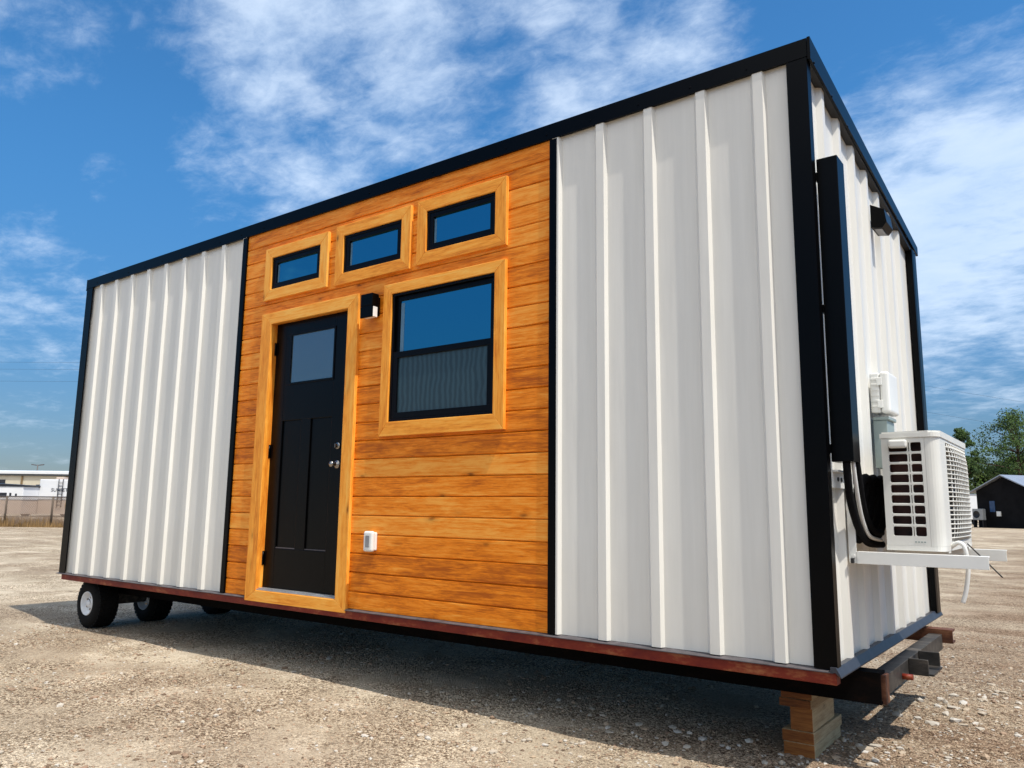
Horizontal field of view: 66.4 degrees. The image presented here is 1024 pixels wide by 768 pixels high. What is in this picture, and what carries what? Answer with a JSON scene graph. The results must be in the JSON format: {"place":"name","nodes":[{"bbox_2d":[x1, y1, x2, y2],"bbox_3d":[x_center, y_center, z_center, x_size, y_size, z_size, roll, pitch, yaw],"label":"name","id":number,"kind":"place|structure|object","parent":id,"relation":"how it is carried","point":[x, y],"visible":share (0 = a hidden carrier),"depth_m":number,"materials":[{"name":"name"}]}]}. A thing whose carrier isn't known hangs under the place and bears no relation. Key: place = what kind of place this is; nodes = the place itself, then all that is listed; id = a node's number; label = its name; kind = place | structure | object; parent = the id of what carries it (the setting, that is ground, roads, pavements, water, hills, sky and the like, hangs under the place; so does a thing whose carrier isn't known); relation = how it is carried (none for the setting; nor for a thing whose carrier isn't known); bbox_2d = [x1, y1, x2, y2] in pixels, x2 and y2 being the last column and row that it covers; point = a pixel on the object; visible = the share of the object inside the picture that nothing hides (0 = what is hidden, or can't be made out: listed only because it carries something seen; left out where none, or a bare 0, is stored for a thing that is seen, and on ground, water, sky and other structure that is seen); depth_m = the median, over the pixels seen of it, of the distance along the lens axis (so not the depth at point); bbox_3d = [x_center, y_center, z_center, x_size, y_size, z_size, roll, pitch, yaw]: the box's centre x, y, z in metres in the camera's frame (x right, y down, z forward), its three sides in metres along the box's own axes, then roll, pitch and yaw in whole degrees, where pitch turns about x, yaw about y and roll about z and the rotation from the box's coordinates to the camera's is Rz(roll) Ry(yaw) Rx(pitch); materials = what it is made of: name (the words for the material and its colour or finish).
{"place":"outdoors","nodes":[
{"label":"outdoors","id":0,"kind":"place"},
{"bbox_2d":[0,515,63,527],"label":"dry grass","id":1,"kind":"structure","parent":0,"point":[37,524],"depth_m":36.89,"materials":[{"name":"plant"}]},
{"bbox_2d":[0,514,1023,767],"bbox_3d":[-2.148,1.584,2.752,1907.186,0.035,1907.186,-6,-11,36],"label":"ground","id":2,"kind":"structure","parent":0,"point":[38,592],"depth_m":4.83,"materials":[{"name":"beige gravel"}]},
{"bbox_2d":[0,483,40,513],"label":"travel trailer","id":3,"kind":"object","parent":2,"relation":"on","point":[17,490],"visible":0.72,"depth_m":60.47,"materials":[{"name":"white metal"}]},
{"bbox_2d":[0,496,65,524],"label":"chain link fence","id":4,"kind":"object","parent":2,"relation":"on","point":[4,513],"visible":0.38,"depth_m":37.18,"materials":[{"name":"grey metal"}]},
{"bbox_2d":[0,470,68,484],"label":"metal building","id":5,"kind":"structure","parent":2,"relation":"on","point":[23,477],"depth_m":126.15,"materials":[{"name":"white metal"}]},
{"bbox_2d":[37,477,67,515],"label":"travel trailer","id":6,"kind":"object","parent":2,"relation":"on","point":[57,486],"visible":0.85,"depth_m":62.44,"materials":[{"name":"white metal"}]},
{"bbox_2d":[57,36,955,705],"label":"tiny house","id":7,"kind":"structure","parent":2,"relation":"on","point":[565,394],"depth_m":4.56,"materials":[{"name":"white paint"}]},
{"bbox_2d":[263,231,330,301],"bbox_3d":[-1.639,-0.886,5.991,0.750,0.422,0.062,-6,-11,36],"label":"window","id":8,"kind":"structure","parent":7,"relation":"in","point":[300,266],"depth_m":5.97,"materials":[{"name":"brown wood"}]},
{"bbox_2d":[261,311,347,594],"bbox_3d":[-1.497,0.488,5.678,0.889,2.010,0.108,-6,-11,36],"label":"door","id":9,"kind":"structure","parent":7,"relation":"in","point":[299,553],"depth_m":5.70,"materials":[{"name":"black wood"}]},
{"bbox_2d":[360,293,379,318],"bbox_3d":[-0.968,-0.529,5.361,0.115,0.167,0.087,-6,-11,36],"label":"porch light","id":10,"kind":"object","parent":7,"relation":"attached to","point":[370,306],"visible":1,"depth_m":5.33,"materials":[{"name":"black metal"}]},
{"bbox_2d":[363,531,376,551],"bbox_3d":[-0.921,1.023,5.083,0.084,0.131,0.059,-6,-11,36],"label":"outdoor outlet","id":11,"kind":"object","parent":7,"relation":"attached to","point":[370,541],"visible":1,"depth_m":5.06,"materials":[{"name":"white plastic"}]},
{"bbox_2d":[334,205,413,286],"bbox_3d":[-0.967,-0.956,5.496,0.754,0.446,0.062,-6,-11,36],"label":"window","id":12,"kind":"structure","parent":7,"relation":"in","point":[379,245],"depth_m":5.47,"materials":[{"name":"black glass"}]},
{"bbox_2d":[378,259,507,436],"bbox_3d":[-0.445,-0.201,4.976,1.041,1.034,0.062,-6,-11,36],"label":"window","id":13,"kind":"structure","parent":7,"relation":"in","point":[444,355],"depth_m":4.95,"materials":[{"name":"black glass"}]},
{"bbox_2d":[416,176,508,265],"bbox_3d":[-0.317,-1.030,5.018,0.748,0.442,0.062,-6,-11,36],"label":"window","id":14,"kind":"structure","parent":7,"relation":"in","point":[472,219],"depth_m":4.99,"materials":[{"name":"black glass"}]},
{"bbox_2d":[816,155,860,462],"bbox_3d":[1.524,-0.357,3.664,0.104,1.445,0.140,-6,-11,36],"label":"pipe cover","id":15,"kind":"object","parent":7,"relation":"attached to","point":[842,393],"visible":0.98,"depth_m":3.61,"materials":[{"name":"black metal"}]},
{"bbox_2d":[851,462,882,541],"bbox_3d":[1.652,0.554,3.655,0.035,0.372,0.394,-7,-12,39],"label":"control cable","id":16,"kind":"object","parent":15,"relation":"hanging from","point":[858,501],"visible":0.98,"depth_m":3.57,"materials":[{"name":"white plastic"}]},
{"bbox_2d":[855,462,884,535],"bbox_3d":[1.673,0.542,3.675,0.043,0.344,0.380,-6,-11,38],"label":"insulated pipe","id":17,"kind":"object","parent":15,"relation":"attached to","point":[871,527],"visible":0.83,"depth_m":3.60,"materials":[{"name":"black plastic"}]},
{"bbox_2d":[853,474,885,543],"bbox_3d":[1.742,0.607,3.802,0.089,0.331,0.421,-8,-12,43],"label":"coiled pipe","id":18,"kind":"object","parent":7,"relation":"attached to","point":[874,491],"visible":0.53,"depth_m":3.80,"materials":[{"name":"black plastic"}]},
{"bbox_2d":[870,205,892,235],"bbox_3d":[2.246,-0.995,4.749,0.086,0.160,0.180,-6,-11,36],"label":"security light","id":19,"kind":"object","parent":7,"relation":"attached to","point":[881,224],"visible":1,"depth_m":4.69,"materials":[{"name":"black metal"}]},
{"bbox_2d":[869,371,898,416],"bbox_3d":[2.071,0.059,4.351,0.100,0.230,0.244,-6,-11,36],"label":"disconnect box","id":20,"kind":"object","parent":7,"relation":"attached to","point":[883,393],"visible":0.99,"depth_m":4.27,"materials":[{"name":"white plastic"}]},
{"bbox_2d":[873,416,895,468],"bbox_3d":[2.069,0.430,4.309,0.084,0.485,0.194,-6,-11,36],"label":"junction box","id":21,"kind":"object","parent":7,"relation":"attached to","point":[883,424],"visible":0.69,"depth_m":4.27,"materials":[{"name":"grey plastic"}]},
{"bbox_2d":[831,470,1006,569],"bbox_3d":[2.043,0.656,3.832,0.565,0.422,1.275,-6,-11,36],"label":"wall bracket","id":22,"kind":"object","parent":7,"relation":"attached to","point":[957,559],"depth_m":3.53,"materials":[{"name":"metal"}]},
{"bbox_2d":[843,462,885,547],"bbox_3d":[1.632,0.567,3.650,0.063,0.401,0.470,-7,-12,41],"label":"insulated pipe","id":23,"kind":"object","parent":22,"relation":"attached to","point":[855,519],"visible":0.98,"depth_m":3.55,"materials":[{"name":"black plastic"}]},
{"bbox_2d":[879,430,971,553],"bbox_3d":[2.081,0.544,3.874,0.269,0.548,0.936,-6,-11,36],"label":"air conditioner","id":24,"kind":"object","parent":22,"relation":"on","point":[926,493],"visible":0.98,"depth_m":3.57,"materials":[{"name":"plastic"}]},
{"bbox_2d":[951,541,970,603],"bbox_3d":[1.999,0.845,3.525,0.032,0.274,0.131,5,-10,-28],"label":"drain hose","id":25,"kind":"object","parent":24,"relation":"hanging from","point":[968,571],"visible":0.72,"depth_m":3.47,"materials":[{"name":"white plastic"}]},
{"bbox_2d":[967,543,1002,577],"bbox_3d":[2.085,0.778,3.449,0.129,0.145,0.006,-6,-11,36],"label":"steel rod","id":26,"kind":"object","parent":22,"relation":"attached to","point":[989,564],"visible":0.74,"depth_m":3.43,"materials":[{"name":"grey metal"}]},
{"bbox_2d":[952,427,980,476],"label":"pine tree","id":27,"kind":"object","parent":2,"relation":"on","point":[961,434],"visible":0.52,"depth_m":95.84,"materials":[{"name":"green plant"}]},
{"bbox_2d":[970,494,977,523],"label":"storage trailer","id":28,"kind":"object","parent":2,"relation":"on","point":[973,501],"visible":0.07,"depth_m":78.38,"materials":[{"name":"metal"}]},
{"bbox_2d":[968,466,989,522],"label":"oak tree","id":29,"kind":"object","parent":2,"relation":"on","point":[980,479],"visible":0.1,"depth_m":99.67,"materials":[{"name":"green plant"}]},
{"bbox_2d":[972,509,986,527],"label":"air conditioner","id":30,"kind":"object","parent":2,"relation":"on","point":[978,514],"visible":1,"depth_m":65.24,"materials":[{"name":"plastic"}]},
{"bbox_2d":[968,463,996,493],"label":"oak tree","id":31,"kind":"object","parent":2,"relation":"on","point":[972,481],"visible":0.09,"depth_m":99.22,"materials":[{"name":"green plant"}]},
{"bbox_2d":[966,407,1023,478],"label":"pine tree","id":32,"kind":"object","parent":2,"relation":"on","point":[1013,422],"visible":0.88,"depth_m":84.01,"materials":[{"name":"green plant"}]},
{"bbox_2d":[969,475,1023,528],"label":"dark shed","id":33,"kind":"structure","parent":2,"relation":"on","point":[1000,499],"depth_m":64.26,"materials":[{"name":"metal"}]},
{"bbox_2d":[989,501,995,511],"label":"window","id":34,"kind":"structure","parent":33,"relation":"in","point":[992,503],"depth_m":64.98,"materials":[{"name":"blue glass"}]},
{"bbox_2d":[985,458,1008,473],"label":"oak tree","id":35,"kind":"object","parent":2,"relation":"on","point":[996,462],"visible":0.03,"depth_m":101.75,"materials":[{"name":"green plant"}]},
{"bbox_2d":[1005,450,1023,473],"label":"oak tree","id":36,"kind":"object","parent":2,"relation":"on","point":[1011,462],"visible":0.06,"depth_m":98.99,"materials":[{"name":"green plant"}]},
{"bbox_2d":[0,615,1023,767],"bbox_3d":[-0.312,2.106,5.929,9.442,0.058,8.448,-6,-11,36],"label":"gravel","id":37,"kind":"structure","parent":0,"point":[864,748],"depth_m":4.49,"materials":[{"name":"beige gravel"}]},
{"bbox_2d":[784,726,840,758],"bbox_3d":[1.520,1.789,3.945,0.146,0.062,0.490,-6,-11,35],"label":"timber block","id":38,"kind":"object","parent":37,"relation":"on","point":[815,751],"depth_m":3.77,"materials":[{"name":"brown wood"}]},
{"bbox_2d":[782,713,841,744],"bbox_3d":[1.522,1.731,3.954,0.152,0.053,0.480,-6,-11,37],"label":"timber block","id":39,"kind":"object","parent":38,"relation":"on","point":[820,733],"depth_m":3.79,"materials":[{"name":"brown wood"}]},
{"bbox_2d":[790,698,833,732],"bbox_3d":[1.512,1.645,3.931,0.106,0.110,0.390,-6,-11,36],"label":"timber block","id":40,"kind":"object","parent":39,"relation":"on","point":[814,719],"depth_m":3.79,"materials":[{"name":"brown wood"}]},
{"bbox_2d":[779,696,828,709],"bbox_3d":[1.518,1.576,3.973,0.152,0.038,0.495,-6,-11,37],"label":"timber block","id":41,"kind":"object","parent":40,"relation":"on","point":[798,703],"depth_m":3.79,"materials":[{"name":"brown wood"}]},
{"bbox_2d":[781,691,818,700],"bbox_3d":[1.518,1.537,3.979,0.148,0.040,0.485,-6,-11,36],"label":"timber block","id":42,"kind":"object","parent":41,"relation":"on","point":[798,696],"depth_m":3.78,"materials":[{"name":"brown wood"}]},
{"bbox_2d":[0,0,1023,484],"label":"sky","id":43,"kind":"structure","parent":0,"point":[132,132],"materials":[{"name":"blue"}]}
]}

